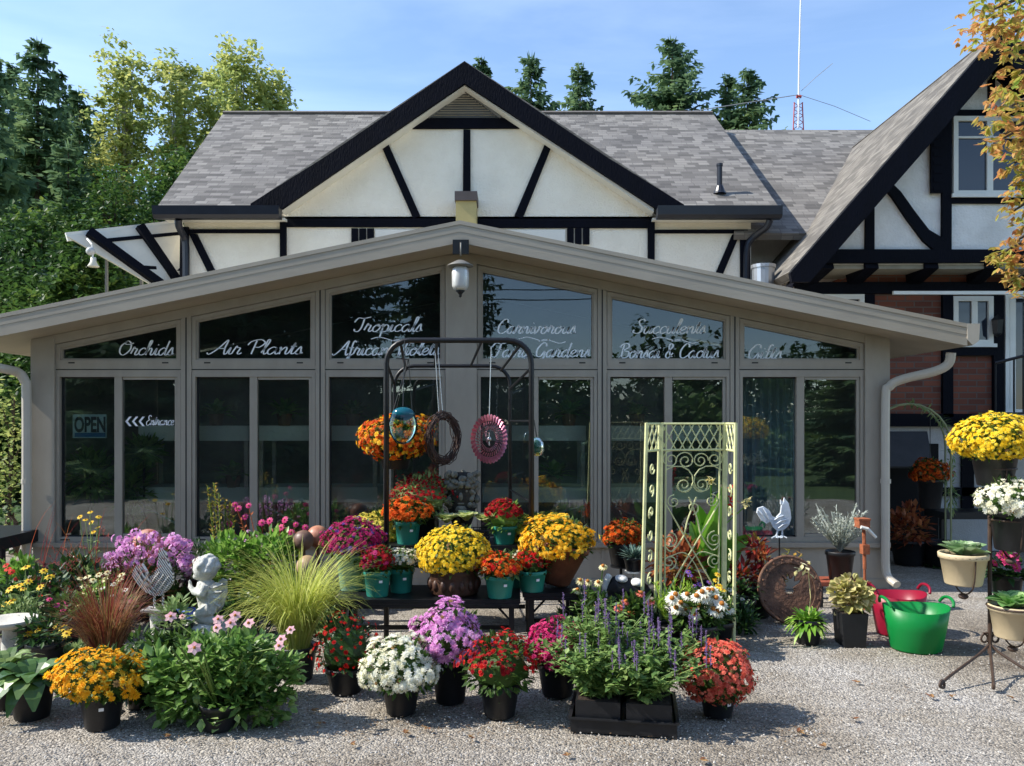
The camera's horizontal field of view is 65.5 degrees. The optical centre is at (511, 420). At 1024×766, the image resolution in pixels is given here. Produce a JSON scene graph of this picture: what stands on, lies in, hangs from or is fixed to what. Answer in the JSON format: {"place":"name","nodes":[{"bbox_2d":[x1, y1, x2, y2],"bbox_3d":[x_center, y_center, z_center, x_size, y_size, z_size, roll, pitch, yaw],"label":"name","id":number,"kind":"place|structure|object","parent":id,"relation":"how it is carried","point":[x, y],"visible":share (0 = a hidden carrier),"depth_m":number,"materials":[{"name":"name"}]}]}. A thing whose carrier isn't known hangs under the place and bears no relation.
{"place":"outdoors","nodes":[
{"label":"outdoors","id":0,"kind":"place"},
{"bbox_2d":[0,498,20,524],"bbox_3d":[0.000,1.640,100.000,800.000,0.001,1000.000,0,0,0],"label":"lawn","id":1,"kind":"structure","parent":0,"point":[18,514],"depth_m":14.26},
{"bbox_2d":[0,366,20,524],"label":"garden shrub","id":2,"kind":"object","parent":1,"relation":"on","point":[11,473],"visible":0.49,"depth_m":12.49,"materials":[{"name":"green plant"}]},
{"bbox_2d":[0,59,34,260],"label":"spruce tree","id":3,"kind":"object","parent":1,"relation":"on","point":[7,121],"visible":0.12,"depth_m":20.11,"materials":[{"name":"green plant"}]},
{"bbox_2d":[0,123,39,504],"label":"spruce tree","id":4,"kind":"object","parent":1,"relation":"on","point":[9,181],"visible":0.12,"depth_m":16.14,"materials":[{"name":"green plant"}]},
{"bbox_2d":[1,37,90,269],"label":"spruce tree","id":5,"kind":"object","parent":1,"relation":"on","point":[36,131],"visible":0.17,"depth_m":24.81,"materials":[{"name":"green plant"}]},
{"bbox_2d":[30,139,97,240],"bbox_3d":[-12.330,-3.020,22.040,3.703,9.534,3.842,0,0,13],"label":"spruce tree","id":6,"kind":"object","parent":1,"relation":"on","point":[65,190],"visible":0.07,"depth_m":21.85,"materials":[{"name":"green plant"}]},
{"bbox_2d":[0,193,133,464],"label":"maple tree","id":7,"kind":"object","parent":1,"relation":"on","point":[8,239],"visible":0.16,"depth_m":14.65,"materials":[{"name":"green plant"}]},
{"bbox_2d":[57,87,108,226],"bbox_3d":[-14.780,-4.815,26.835,3.923,12.909,4.433,0,0,0],"label":"spruce tree","id":8,"kind":"object","parent":1,"relation":"on","point":[78,137],"visible":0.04,"depth_m":26.93,"materials":[{"name":"green plant"}]},
{"bbox_2d":[0,212,175,499],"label":"maple tree","id":9,"kind":"object","parent":1,"relation":"on","point":[67,284],"visible":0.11,"depth_m":13.11,"materials":[{"name":"green plant"}]},
{"bbox_2d":[43,152,183,357],"bbox_3d":[-8.755,-2.017,17.221,4.655,7.318,3.515,0,0,27],"label":"maple tree","id":10,"kind":"object","parent":1,"relation":"on","point":[100,197],"visible":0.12,"depth_m":16.72,"materials":[{"name":"green plant"}]},
{"bbox_2d":[78,26,167,280],"bbox_3d":[-13.143,-5.704,27.122,3.476,14.692,3.310,0,0,37],"label":"poplar tree","id":11,"kind":"object","parent":1,"relation":"on","point":[124,142],"visible":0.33,"depth_m":26.66,"materials":[{"name":"green plant"}]},
{"bbox_2d":[112,141,194,357],"bbox_3d":[-8.506,-2.669,20.010,4.150,8.620,3.334,0,0,0],"label":"maple tree","id":12,"kind":"object","parent":1,"relation":"on","point":[164,184],"visible":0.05,"depth_m":19.62,"materials":[{"name":"green plant"}]},
{"bbox_2d":[138,47,219,282],"bbox_3d":[-11.740,-5.771,28.003,3.646,14.827,3.732,0,0,-35],"label":"poplar tree","id":13,"kind":"object","parent":1,"relation":"on","point":[179,130],"visible":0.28,"depth_m":27.66,"materials":[{"name":"green plant"}]},
{"bbox_2d":[200,31,290,133],"bbox_3d":[-8.675,-5.528,26.099,3.218,14.343,3.781,0,0,36],"label":"poplar tree","id":14,"kind":"object","parent":1,"relation":"on","point":[236,73],"visible":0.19,"depth_m":25.70,"materials":[{"name":"green plant"}]},
{"bbox_2d":[505,50,559,110],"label":"spruce tree","id":15,"kind":"object","parent":1,"relation":"on","point":[531,70],"visible":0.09,"depth_m":29.74,"materials":[{"name":"green plant"}]},
{"bbox_2d":[621,36,726,119],"bbox_3d":[5.703,-6.194,29.099,9.333,15.668,8.354,0,0,-41],"label":"spruce tree","id":16,"kind":"object","parent":1,"relation":"on","point":[677,94],"visible":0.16,"depth_m":28.71,"materials":[{"name":"green plant"}]},
{"bbox_2d":[711,67,788,129],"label":"spruce tree","id":17,"kind":"object","parent":1,"relation":"on","point":[754,112],"visible":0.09,"depth_m":27.81,"materials":[{"name":"green plant"}]},
{"bbox_2d":[725,130,872,287],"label":"wing","id":18,"kind":"structure","parent":1,"relation":"on","point":[796,172],"depth_m":11.97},
{"bbox_2d":[0,546,1023,765],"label":"gravel yard","id":19,"kind":"structure","parent":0,"point":[968,618],"depth_m":4.23,"materials":[{"name":"gravel"}]},
{"bbox_2d":[0,657,70,721],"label":"hosta plant","id":20,"kind":"object","parent":19,"relation":"on","point":[25,686],"visible":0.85,"depth_m":4.22,"materials":[{"name":"green plant"}]},
{"bbox_2d":[0,562,81,632],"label":"bedding clump","id":21,"kind":"object","parent":19,"relation":"on","point":[60,576],"visible":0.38,"depth_m":5.97,"materials":[{"name":"green plant"}]},
{"bbox_2d":[10,606,73,660],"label":"yellow daisy","id":22,"kind":"object","parent":19,"relation":"on","point":[50,647],"visible":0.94,"depth_m":5.16,"materials":[{"name":"plant"}]},
{"bbox_2d":[43,641,151,731],"bbox_3d":[-2.150,1.383,4.181,0.511,0.433,0.473,0,0,0],"label":"potted mum","id":23,"kind":"object","parent":19,"relation":"on","point":[103,688],"visible":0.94,"depth_m":4.08,"materials":[{"name":"plant"}]},
{"bbox_2d":[27,529,198,657],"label":"fountain grass","id":24,"kind":"object","parent":19,"relation":"on","point":[104,626],"depth_m":4.66,"materials":[{"name":"plant"}]},
{"bbox_2d":[103,528,194,619],"bbox_3d":[-2.886,1.224,6.356,0.857,0.751,0.597,0,0,0],"label":"phlox plant","id":25,"kind":"object","parent":19,"relation":"on","point":[182,562],"visible":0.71,"depth_m":6.25,"materials":[{"name":"purple plant"}]},
{"bbox_2d":[132,547,173,634],"bbox_3d":[-2.591,1.255,5.750,0.294,0.690,0.140,0,0,0],"label":"metal rooster","id":26,"kind":"object","parent":19,"relation":"on","point":[165,576],"visible":0.71,"depth_m":5.74,"materials":[{"name":"metal"}]},
{"bbox_2d":[180,553,227,647],"bbox_3d":[-2.238,1.279,5.750,0.400,0.642,0.397,0,0,0],"label":"cherub statue","id":27,"kind":"object","parent":19,"relation":"on","point":[206,567],"visible":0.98,"depth_m":5.67,"materials":[{"name":"stone"}]},
{"bbox_2d":[128,611,307,733],"bbox_3d":[-1.532,1.329,4.162,0.922,0.613,0.507,0,0,0],"label":"pink anemone","id":28,"kind":"object","parent":19,"relation":"on","point":[219,703],"visible":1,"depth_m":4.13,"materials":[{"name":"plant"}]},
{"bbox_2d":[201,527,263,617],"bbox_3d":[-2.313,1.235,6.534,0.573,0.730,0.544,0,0,0],"label":"leafy shrub","id":29,"kind":"object","parent":19,"relation":"on","point":[216,546],"visible":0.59,"depth_m":6.48,"materials":[{"name":"green plant"}]},
{"bbox_2d":[231,523,300,615],"bbox_3d":[-1.997,1.223,6.620,0.631,0.755,0.592,0,0,0],"label":"leafy shrub","id":30,"kind":"object","parent":19,"relation":"on","point":[274,538],"visible":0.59,"depth_m":6.53,"materials":[{"name":"green plant"}]},
{"bbox_2d":[189,532,380,682],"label":"golden grass","id":31,"kind":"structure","parent":19,"relation":"on","point":[299,606],"depth_m":4.86,"materials":[{"name":"plant"}]},
{"bbox_2d":[308,609,377,695],"bbox_3d":[-0.969,1.361,4.719,0.437,0.479,0.410,0,0,0],"label":"red flower pot","id":32,"kind":"object","parent":19,"relation":"on","point":[343,646],"visible":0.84,"depth_m":4.63,"materials":[{"name":"plant"}]},
{"bbox_2d":[356,630,445,716],"bbox_3d":[-0.611,1.380,4.382,0.502,0.440,0.491,0,0,0],"label":"potted mum","id":33,"kind":"object","parent":19,"relation":"on","point":[401,674],"visible":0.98,"depth_m":4.27,"materials":[{"name":"plant"}]},
{"bbox_2d":[334,585,520,647],"bbox_3d":[-0.565,1.395,5.538,1.243,0.410,0.484,0,0,0],"label":"display bench","id":34,"kind":"object","parent":19,"relation":"on","point":[420,596],"visible":0.56,"depth_m":5.33,"materials":[{"name":"black metal"}]},
{"bbox_2d":[318,515,387,591],"bbox_3d":[-1.126,0.923,5.619,0.493,0.534,0.478,0,0,0],"label":"potted mum","id":35,"kind":"object","parent":34,"relation":"on","point":[345,534],"visible":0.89,"depth_m":5.52,"materials":[{"name":"plant"}]},
{"bbox_2d":[355,544,396,597],"bbox_3d":[-0.919,1.009,5.411,0.281,0.362,0.278,0,0,-18],"label":"teal flower pot","id":36,"kind":"object","parent":34,"relation":"on","point":[376,559],"visible":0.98,"depth_m":5.35,"materials":[{"name":"plastic"}]},
{"bbox_2d":[414,521,491,597],"bbox_3d":[-0.401,0.942,5.502,0.555,0.496,0.529,0,0,0],"label":"potted mum","id":37,"kind":"object","parent":34,"relation":"on","point":[447,556],"visible":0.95,"depth_m":5.36,"materials":[{"name":"yellow plant"}]},
{"bbox_2d":[475,548,524,599],"bbox_3d":[-0.085,1.026,5.378,0.362,0.329,0.326,0,0,0],"label":"teal flower pot","id":38,"kind":"object","parent":34,"relation":"on","point":[500,572],"visible":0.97,"depth_m":5.30,"materials":[{"name":"plastic"}]},
{"bbox_2d":[340,538,526,631],"bbox_3d":[-0.579,1.270,6.208,1.529,0.660,0.424,0,0,0],"label":"display bench","id":39,"kind":"object","parent":19,"relation":"on","point":[515,545],"visible":0.11,"depth_m":6.16,"materials":[{"name":"black metal"}]},
{"bbox_2d":[380,494,434,544],"bbox_3d":[-0.800,0.747,6.101,0.428,0.386,0.408,0,0,0],"label":"teal flower pot","id":40,"kind":"object","parent":39,"relation":"on","point":[408,518],"visible":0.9,"depth_m":6.02,"materials":[{"name":"plant"}]},
{"bbox_2d":[389,470,457,540],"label":"potted mum","id":41,"kind":"object","parent":39,"relation":"on","point":[435,496],"visible":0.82,"depth_m":6.21,"materials":[{"name":"plant"}]},
{"bbox_2d":[443,470,480,526],"bbox_3d":[-0.403,0.662,6.327,0.308,0.556,0.309,0,0,0],"label":"stone head planter","id":42,"kind":"object","parent":39,"relation":"on","point":[464,485],"visible":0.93,"depth_m":6.23,"materials":[{"name":"stone"}]},
{"bbox_2d":[484,497,525,544],"bbox_3d":[-0.058,0.755,6.098,0.343,0.369,0.344,0,0,0],"label":"teal flower pot","id":43,"kind":"object","parent":39,"relation":"on","point":[504,515],"visible":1,"depth_m":6.03,"materials":[{"name":"plastic"}]},
{"bbox_2d":[408,595,492,705],"bbox_3d":[-0.348,1.301,4.544,0.487,0.598,0.474,0,0,37],"label":"potted mum","id":44,"kind":"object","parent":19,"relation":"on","point":[444,634],"visible":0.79,"depth_m":4.46,"materials":[{"name":"plant"}]},
{"bbox_2d":[384,338,533,637],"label":"garden arch","id":45,"kind":"structure","parent":19,"relation":"on","point":[436,341],"depth_m":5.85,"materials":[{"name":"black metal"}]},
{"bbox_2d":[355,358,436,468],"bbox_3d":[-0.919,-0.062,6.341,0.653,0.884,0.623,0,0,0],"label":"hanging basket","id":46,"kind":"object","parent":45,"relation":"hanging from","point":[401,456],"visible":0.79,"depth_m":6.20,"materials":[{"name":"plant"}]},
{"bbox_2d":[152,61,782,351],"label":"tudor house","id":47,"kind":"structure","parent":19,"relation":"on","point":[465,141],"depth_m":10.20,"materials":[{"name":"beige paint"}]},
{"bbox_2d":[65,221,183,291],"bbox_3d":[-4.807,-0.536,10.183,1.584,4.273,0.463,0,0,-27],"label":"porch canopy","id":48,"kind":"object","parent":47,"relation":"attached to","point":[148,253],"visible":0.56,"depth_m":10.12,"materials":[{"name":"white paint"}]},
{"bbox_2d":[0,220,979,588],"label":"sunroom","id":49,"kind":"structure","parent":19,"relation":"on","point":[108,352],"depth_m":7.62,"materials":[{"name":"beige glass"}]},
{"bbox_2d":[65,443,113,534],"bbox_3d":[-4.193,0.880,7.931,0.574,1.320,0.493,0,0,-30],"label":"houseplant","id":50,"kind":"object","parent":49,"relation":"on","point":[89,460],"visible":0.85,"depth_m":7.87,"materials":[{"name":"green plant"}]},
{"bbox_2d":[56,319,180,365],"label":"transom window","id":51,"kind":"structure","parent":49,"relation":"in","point":[61,360],"depth_m":7.61,"materials":[{"name":"grey glass"}]},
{"bbox_2d":[56,373,180,541],"bbox_3d":[-3.762,0.347,7.650,1.190,1.617,0.081,0,0,0],"label":"sliding window","id":52,"kind":"structure","parent":49,"relation":"in","point":[119,378],"depth_m":7.62,"materials":[{"name":"glass"}]},
{"bbox_2d":[100,456,158,532],"bbox_3d":[-3.770,0.935,7.925,0.582,1.210,0.489,0,0,0],"label":"houseplant","id":53,"kind":"object","parent":49,"relation":"on","point":[132,475],"visible":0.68,"depth_m":7.87,"materials":[{"name":"green plant"}]},
{"bbox_2d":[125,432,169,529],"bbox_3d":[-3.646,0.822,7.915,0.465,1.436,0.521,0,0,0],"label":"houseplant","id":54,"kind":"object","parent":49,"relation":"on","point":[144,445],"visible":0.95,"depth_m":7.86,"materials":[{"name":"green plant"}]},
{"bbox_2d":[138,425,263,533],"bbox_3d":[-3.192,0.794,8.214,1.102,1.492,0.532,0,0,0],"label":"display rack","id":55,"kind":"object","parent":49,"relation":"on","point":[166,492],"visible":0.43,"depth_m":7.98,"materials":[{"name":"metal"}]},
{"bbox_2d":[192,292,314,365],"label":"transom window","id":56,"kind":"structure","parent":49,"relation":"in","point":[196,320],"depth_m":7.61,"materials":[{"name":"grey glass"}]},
{"bbox_2d":[192,373,314,541],"bbox_3d":[-2.470,0.347,7.650,1.176,1.617,0.081,0,0,0],"label":"sliding window","id":57,"kind":"structure","parent":49,"relation":"in","point":[254,377],"depth_m":7.62,"materials":[{"name":"glass"}]},
{"bbox_2d":[259,425,382,532],"bbox_3d":[-1.948,0.794,8.214,1.197,1.492,0.532,0,0,0],"label":"display rack","id":58,"kind":"object","parent":49,"relation":"on","point":[274,492],"visible":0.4,"depth_m":7.98,"materials":[{"name":"metal"}]},
{"bbox_2d":[326,266,445,365],"bbox_3d":[-1.210,-1.007,7.647,1.145,0.958,0.075,0,0,0],"label":"transom window","id":59,"kind":"structure","parent":49,"relation":"in","point":[441,270],"depth_m":7.63,"materials":[{"name":"glass"}]},
{"bbox_2d":[326,373,445,541],"bbox_3d":[-1.210,0.347,7.650,1.145,1.617,0.081,0,0,0],"label":"sliding window","id":60,"kind":"structure","parent":49,"relation":"in","point":[413,376],"depth_m":7.62,"materials":[{"name":"grey metal"}]},
{"bbox_2d":[392,425,585,534],"bbox_3d":[-0.276,0.794,8.214,2.033,1.492,0.532,0,0,0],"label":"display rack","id":61,"kind":"object","parent":49,"relation":"on","point":[570,492],"visible":0.35,"depth_m":7.98,"materials":[{"name":"metal"}]},
{"bbox_2d":[477,265,596,365],"bbox_3d":[0.242,-1.010,7.647,1.145,0.964,0.075,0,0,0],"label":"transom window","id":62,"kind":"structure","parent":49,"relation":"in","point":[592,361],"depth_m":7.61,"materials":[{"name":"glass"}]},
{"bbox_2d":[477,373,596,541],"bbox_3d":[0.242,0.347,7.650,1.145,1.617,0.081,0,0,0],"label":"sliding window","id":63,"kind":"structure","parent":49,"relation":"in","point":[592,377],"depth_m":7.62,"materials":[{"name":"grey metal"}]},
{"bbox_2d":[611,425,721,532],"bbox_3d":[1.577,0.794,8.214,1.254,1.492,0.532,0,0,0],"label":"display rack","id":64,"kind":"object","parent":49,"relation":"on","point":[626,492],"visible":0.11,"depth_m":7.98,"materials":[{"name":"metal"}]},
{"bbox_2d":[607,291,729,365],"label":"transom window","id":65,"kind":"structure","parent":49,"relation":"in","point":[642,361],"depth_m":7.61,"materials":[{"name":"glass"}]},
{"bbox_2d":[607,373,729,541],"bbox_3d":[1.495,0.347,7.650,1.172,1.617,0.081,0,0,0],"label":"sliding window","id":66,"kind":"structure","parent":49,"relation":"in","point":[668,377],"depth_m":7.62,"materials":[{"name":"grey metal"}]},
{"bbox_2d":[743,348,800,534],"bbox_3d":[2.660,0.375,8.200,0.654,2.250,0.060,0,0,0],"label":"curtain","id":67,"kind":"object","parent":49,"relation":"hanging from","point":[768,443],"visible":0.51,"depth_m":8.20,"materials":[{"name":"fabric"}]},
{"bbox_2d":[739,318,863,365],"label":"transom window","id":68,"kind":"structure","parent":49,"relation":"in","point":[858,360],"depth_m":7.61,"materials":[{"name":"grey glass"}]},
{"bbox_2d":[739,373,863,541],"bbox_3d":[2.769,0.347,7.650,1.185,1.617,0.081,0,0,0],"label":"sliding window","id":69,"kind":"structure","parent":49,"relation":"in","point":[799,535],"depth_m":7.62,"materials":[{"name":"glass"}]},
{"bbox_2d":[453,626,542,719],"bbox_3d":[-0.075,1.366,4.346,0.492,0.468,0.443,0,0,0],"label":"potted mum","id":70,"kind":"object","parent":19,"relation":"on","point":[500,672],"visible":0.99,"depth_m":4.25,"materials":[{"name":"plant"}]},
{"bbox_2d":[522,579,580,639],"bbox_3d":[0.275,1.395,5.738,0.406,0.410,0.484,0,0,0],"label":"display bench","id":71,"kind":"object","parent":19,"relation":"on","point":[551,593],"visible":0.64,"depth_m":5.53,"materials":[{"name":"black metal"}]},
{"bbox_2d":[518,513,600,586],"bbox_3d":[0.340,0.922,5.722,0.602,0.532,0.546,0,0,0],"label":"potted mum","id":72,"kind":"object","parent":71,"relation":"on","point":[562,545],"visible":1,"depth_m":5.59,"materials":[{"name":"yellow plant"}]},
{"bbox_2d":[525,613,582,698],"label":"potted mum","id":73,"kind":"object","parent":19,"relation":"on","point":[557,685],"visible":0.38,"depth_m":4.58,"materials":[{"name":"plant"}]},
{"bbox_2d":[610,564,625,574],"bbox_3d":[0.962,1.412,6.749,0.255,0.379,0.290,0,0,0],"label":"plant stand","id":74,"kind":"object","parent":19,"relation":"on","point":[612,566],"visible":0.24,"depth_m":6.69,"materials":[{"name":"black metal"}]},
{"bbox_2d":[600,517,641,566],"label":"bronze mum","id":75,"kind":"object","parent":74,"relation":"on","point":[618,534],"visible":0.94,"depth_m":6.65,"materials":[{"name":"plant"}]},
{"bbox_2d":[568,686,679,737],"bbox_3d":[0.603,1.562,4.290,0.564,0.075,0.492,0,0,9],"label":"pot tray","id":76,"kind":"object","parent":19,"relation":"on","point":[625,727],"visible":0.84,"depth_m":4.07,"materials":[{"name":"plastic"}]},
{"bbox_2d":[539,578,653,710],"bbox_3d":[0.472,1.234,4.430,0.626,0.718,0.476,0,0,17],"label":"purple salvia","id":77,"kind":"object","parent":76,"relation":"in","point":[588,628],"visible":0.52,"depth_m":4.39,"materials":[{"name":"plant"}]},
{"bbox_2d":[540,613,660,719],"bbox_3d":[0.455,1.331,4.192,0.560,0.526,0.512,0,0,38],"label":"purple salvia","id":78,"kind":"object","parent":76,"relation":"in","point":[594,699],"visible":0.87,"depth_m":4.11,"materials":[{"name":"plant"}]},
{"bbox_2d":[594,620,712,722],"bbox_3d":[0.740,1.306,4.146,0.618,0.576,0.460,0,0,0],"label":"purple salvia","id":79,"kind":"object","parent":76,"relation":"in","point":[648,698],"visible":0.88,"depth_m":4.08,"materials":[{"name":"plant"}]},
{"bbox_2d":[599,599,708,691],"bbox_3d":[0.775,1.293,4.370,0.613,0.601,0.508,0,0,0],"label":"purple salvia","id":80,"kind":"object","parent":76,"relation":"in","point":[684,640],"visible":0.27,"depth_m":4.34,"materials":[{"name":"plant"}]},
{"bbox_2d":[645,527,709,597],"bbox_3d":[1.303,1.217,6.298,0.568,0.766,0.565,0,0,0],"label":"coleus plant","id":81,"kind":"object","parent":19,"relation":"on","point":[683,546],"visible":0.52,"depth_m":6.26,"materials":[{"name":"plant"}]},
{"bbox_2d":[641,423,737,641],"bbox_3d":[1.255,0.806,5.785,0.717,1.588,0.353,0,0,0],"label":"folding trellis","id":82,"kind":"object","parent":19,"relation":"on","point":[725,439],"visible":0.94,"depth_m":5.85,"materials":[{"name":"green metal"}]},
{"bbox_2d":[663,582,735,656],"bbox_3d":[1.286,1.353,5.434,0.541,0.505,0.459,0,0,0],"label":"white coneflower","id":83,"kind":"object","parent":19,"relation":"on","point":[710,605],"visible":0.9,"depth_m":5.35,"materials":[{"name":"plant"}]},
{"bbox_2d":[677,476,750,595],"bbox_3d":[1.669,1.024,6.501,0.529,1.152,0.416,0,0,30],"label":"canna plant","id":84,"kind":"object","parent":19,"relation":"on","point":[703,517],"visible":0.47,"depth_m":6.50,"materials":[{"name":"green plant"}]},
{"bbox_2d":[677,635,757,719],"bbox_3d":[1.111,1.385,4.333,0.453,0.430,0.409,0,0,0],"label":"potted mum","id":85,"kind":"object","parent":19,"relation":"on","point":[719,688],"visible":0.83,"depth_m":4.23,"materials":[{"name":"plant"}]},
{"bbox_2d":[729,531,778,618],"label":"coleus plant","id":86,"kind":"object","parent":19,"relation":"on","point":[760,553],"visible":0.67,"depth_m":6.46,"materials":[{"name":"red plant"}]},
{"bbox_2d":[757,555,821,624],"bbox_3d":[2.215,1.344,6.348,0.546,0.531,0.153,0,0,-8],"label":"rusty disc","id":87,"kind":"object","parent":19,"relation":"on","point":[778,603],"visible":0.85,"depth_m":6.35,"materials":[{"name":"metal"}]},
{"bbox_2d":[782,561,833,645],"bbox_3d":[2.133,1.301,5.748,0.346,0.598,0.354,0,0,0],"label":"lime hosta","id":88,"kind":"object","parent":19,"relation":"on","point":[809,623],"visible":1,"depth_m":5.67,"materials":[{"name":"plant"}]},
{"bbox_2d":[819,576,870,606],"bbox_3d":[2.850,1.491,6.950,0.455,0.218,0.260,0,0,0],"label":"rusty shelf","id":89,"kind":"object","parent":19,"relation":"on","point":[825,580],"visible":0.11,"depth_m":6.85,"materials":[{"name":"orange metal"}]},
{"bbox_2d":[810,503,867,579],"bbox_3d":[2.863,1.048,6.958,0.543,0.668,0.406,0,0,0],"label":"silver plant","id":90,"kind":"object","parent":89,"relation":"on","point":[840,560],"visible":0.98,"depth_m":6.91,"materials":[{"name":"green plant"}]},
{"bbox_2d":[826,572,875,647],"bbox_3d":[2.428,1.340,5.713,0.353,0.521,0.259,0,0,0],"label":"cream kale","id":91,"kind":"object","parent":19,"relation":"on","point":[850,622],"visible":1,"depth_m":5.64,"materials":[{"name":"plant"}]},
{"bbox_2d":[771,28,1023,550],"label":"gabled wing","id":92,"kind":"structure","parent":19,"relation":"on","point":[907,214],"depth_m":9.42,"materials":[{"name":"paint"}]},
{"bbox_2d":[890,444,938,550],"bbox_3d":[4.935,0.940,9.810,0.630,1.320,0.016,0,0,0],"label":"doorway","id":93,"kind":"structure","parent":92,"relation":"in","point":[902,488],"depth_m":9.80,"materials":[{"name":"black"}]},
{"bbox_2d":[953,296,996,346],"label":"window","id":94,"kind":"structure","parent":92,"relation":"in","point":[966,309],"depth_m":9.76,"materials":[{"name":"white paint"}]},
{"bbox_2d":[951,116,1023,197],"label":"window","id":95,"kind":"structure","parent":92,"relation":"in","point":[973,174],"depth_m":9.38,"materials":[{"name":"white paint"}]},
{"bbox_2d":[1004,295,1023,411],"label":"window","id":96,"kind":"structure","parent":92,"relation":"in","point":[1013,307],"depth_m":9.76,"materials":[{"name":"white paint"}]},
{"bbox_2d":[890,499,938,565],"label":"doorway shrub","id":97,"kind":"object","parent":19,"relation":"on","point":[908,549],"visible":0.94,"depth_m":8.79,"materials":[{"name":"plant"}]},
{"bbox_2d":[878,595,954,654],"bbox_3d":[2.840,1.415,5.600,0.480,0.371,0.403,0,0,0],"label":"trug tub","id":98,"kind":"object","parent":19,"relation":"on","point":[913,627],"visible":1,"depth_m":5.48,"materials":[{"name":"green plastic"}]},
{"bbox_2d":[890,399,960,543],"bbox_3d":[4.316,0.675,8.522,1.243,1.850,0.598,0,0,0],"label":"wire arbor","id":99,"kind":"object","parent":19,"relation":"on","point":[944,425],"visible":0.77,"depth_m":8.43,"materials":[{"name":"green metal"}]},
{"bbox_2d":[908,411,954,508],"bbox_3d":[4.458,0.405,8.494,0.432,1.052,0.442,0,0,0],"label":"hanging basket","id":100,"kind":"object","parent":99,"relation":"hanging from","point":[928,475],"visible":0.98,"depth_m":8.40,"materials":[{"name":"plant"}]},
{"bbox_2d":[938,468,1023,689],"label":"wrought iron stand","id":101,"kind":"object","parent":19,"relation":"on","point":[989,646],"visible":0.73,"depth_m":4.92,"materials":[{"name":"metal"}]},
{"bbox_2d":[937,540,990,586],"bbox_3d":[2.833,0.889,5.003,0.290,0.270,0.293,0,0,0],"label":"cabbage planter","id":102,"kind":"object","parent":101,"relation":"hanging from","point":[959,571],"visible":1,"depth_m":4.92,"materials":[{"name":"ceramic"}]},
{"bbox_2d":[945,410,1023,485],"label":"potted yellow chrysanthemum","id":103,"kind":"object","parent":101,"relation":"on","point":[991,448],"visible":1,"depth_m":4.94,"materials":[{"name":"plant"}]},
{"bbox_2d":[973,474,1023,551],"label":"potted white flowers","id":104,"kind":"object","parent":101,"relation":"on","point":[1005,501],"visible":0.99,"depth_m":4.82,"materials":[{"name":"plant"}]},
{"bbox_2d":[985,590,1023,641],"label":"cabbage planter","id":105,"kind":"object","parent":101,"relation":"hanging from","point":[1007,625],"visible":0.98,"depth_m":4.79,"materials":[{"name":"ceramic"}]},
{"bbox_2d":[945,0,1023,298],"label":"autumn maple","id":106,"kind":"object","parent":19,"relation":"on","point":[1014,24],"visible":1,"depth_m":6.18,"materials":[{"name":"orange plant"}]},
{"bbox_2d":[0,0,1023,219],"label":"sky","id":107,"kind":"structure","parent":0,"point":[337,55],"materials":[{"name":"blue"}]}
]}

